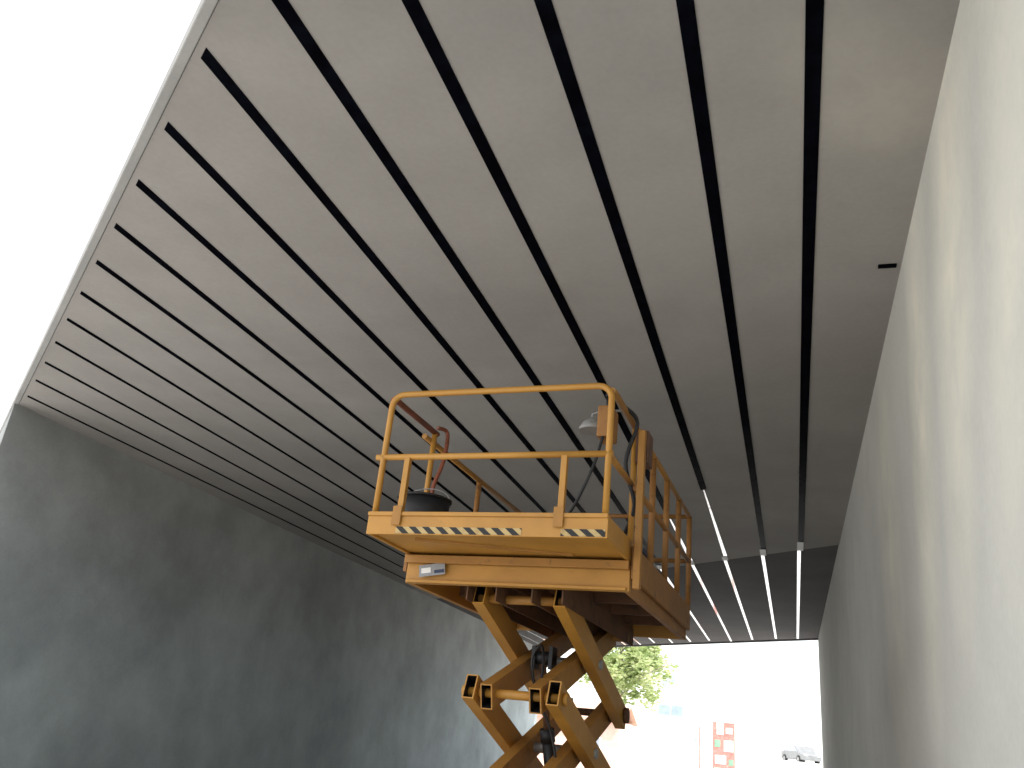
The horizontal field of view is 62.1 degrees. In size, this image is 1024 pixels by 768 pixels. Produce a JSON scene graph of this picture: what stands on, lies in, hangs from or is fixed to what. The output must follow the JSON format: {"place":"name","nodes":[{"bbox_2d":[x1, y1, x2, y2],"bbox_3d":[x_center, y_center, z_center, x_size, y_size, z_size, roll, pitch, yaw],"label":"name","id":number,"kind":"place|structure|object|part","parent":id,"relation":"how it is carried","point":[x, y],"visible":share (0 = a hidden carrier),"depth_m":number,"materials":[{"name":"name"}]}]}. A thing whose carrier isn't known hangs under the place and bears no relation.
{"place":"outdoors","nodes":[
{"label":"outdoors","id":0,"kind":"place"},
{"bbox_2d":[0,0,822,763],"label":"sky","id":1,"kind":"structure","parent":0,"point":[80,80],"materials":[{"name":"white"}]},
{"bbox_2d":[537,700,637,767],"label":"brick house","id":2,"kind":"structure","parent":0,"point":[614,745],"depth_m":43.56,"materials":[{"name":"tile"}]},
{"bbox_2d":[596,737,601,749],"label":"window","id":3,"kind":"structure","parent":2,"relation":"in","point":[599,740],"depth_m":43.02,"materials":[{"name":"white paint"}]},
{"bbox_2d":[642,546,646,557],"bbox_3d":[0.937,1.477,7.064,0.330,0.348,0.570,-3,-24,20],"label":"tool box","id":4,"kind":"object","parent":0,"point":[644,552],"visible":0.01,"depth_m":7.04,"materials":[{"name":"black plastic"}]},
{"bbox_2d":[632,654,719,752],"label":"apartment building","id":5,"kind":"structure","parent":0,"point":[690,693],"depth_m":70.56,"materials":[{"name":"white paint"}]},
{"bbox_2d":[662,674,678,690],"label":"window","id":6,"kind":"structure","parent":5,"relation":"in","point":[675,687],"depth_m":71.25,"materials":[{"name":"white glass"}]},
{"bbox_2d":[658,703,683,717],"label":"window","id":7,"kind":"structure","parent":5,"relation":"in","point":[670,710],"depth_m":70.45,"materials":[{"name":"white glass"}]},
{"bbox_2d":[686,725,701,745],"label":"window","id":8,"kind":"structure","parent":5,"relation":"in","point":[692,731],"depth_m":69.20,"materials":[{"name":"white glass"}]},
{"bbox_2d":[631,745,822,767],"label":"hill","id":9,"kind":"structure","parent":0,"point":[649,757],"depth_m":56.06,"materials":[{"name":"white"}]},
{"bbox_2d":[781,745,821,763],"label":"parked car","id":10,"kind":"object","parent":9,"relation":"on","point":[800,753],"visible":0.9,"depth_m":72.74,"materials":[{"name":"grey paint"}]},
{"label":"side window","id":11,"kind":"part","parent":10,"relation":"part of","materials":[{"name":"white glass"}]},
{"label":"ground","id":12,"kind":"structure","parent":0,"visible":0},
{"bbox_2d":[0,404,536,767],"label":"concrete wall","id":13,"kind":"structure","parent":12,"relation":"on","point":[151,617],"depth_m":15.17,"materials":[{"name":"grey concrete"}]},
{"bbox_2d":[366,383,691,767],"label":"scissor lift","id":14,"kind":"object","parent":12,"relation":"on","point":[592,589],"visible":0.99,"depth_m":6.55,"materials":[{"name":"yellow paint"}]},
{"bbox_2d":[397,488,452,511],"bbox_3d":[-0.692,0.987,6.637,0.438,0.375,0.438,-3,-24,20],"label":"bucket","id":15,"kind":"object","parent":14,"relation":"on","point":[417,501],"visible":0.5,"depth_m":6.48,"materials":[{"name":"black plastic"}]},
{"bbox_2d":[430,426,449,492],"bbox_3d":[-0.546,0.872,7.172,0.343,1.036,0.096,14,-24,-19],"label":"air hose","id":16,"kind":"object","parent":14,"relation":"on","point":[442,464],"visible":0.49,"depth_m":7.20,"materials":[{"name":"red rubber"}]},
{"bbox_2d":[578,410,621,435],"bbox_3d":[0.695,0.275,6.484,0.371,0.175,0.200,-3,-24,20],"label":"work lamp","id":17,"kind":"object","parent":14,"relation":"hanging from","point":[588,426],"visible":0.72,"depth_m":6.45,"materials":[{"name":"grey metal"}]},
{"bbox_2d":[623,407,638,534],"bbox_3d":[0.895,0.806,6.466,0.123,1.107,0.730,1,-23,11],"label":"power cable","id":18,"kind":"object","parent":14,"relation":"on","point":[631,442],"visible":0.57,"depth_m":6.44,"materials":[{"name":"black rubber"}]},
{"bbox_2d":[570,646,679,713],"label":"leafy tree","id":19,"kind":"object","parent":12,"relation":"on","point":[627,666],"visible":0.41,"depth_m":50.69,"materials":[{"name":"green plant"}]},
{"bbox_2d":[713,721,734,767],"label":"building","id":20,"kind":"structure","parent":12,"relation":"on","point":[723,745],"depth_m":35.98,"materials":[{"name":"red paint"}]},
{"bbox_2d":[818,0,1023,767],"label":"concrete wall","id":21,"kind":"structure","parent":12,"relation":"on","point":[921,647],"depth_m":4.75,"materials":[{"name":"beige concrete"}]},
{"bbox_2d":[0,0,959,648],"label":"bridge deck","id":22,"kind":"structure","parent":21,"relation":"on","point":[324,232],"depth_m":7.06,"materials":[{"name":"concrete"}]}
]}

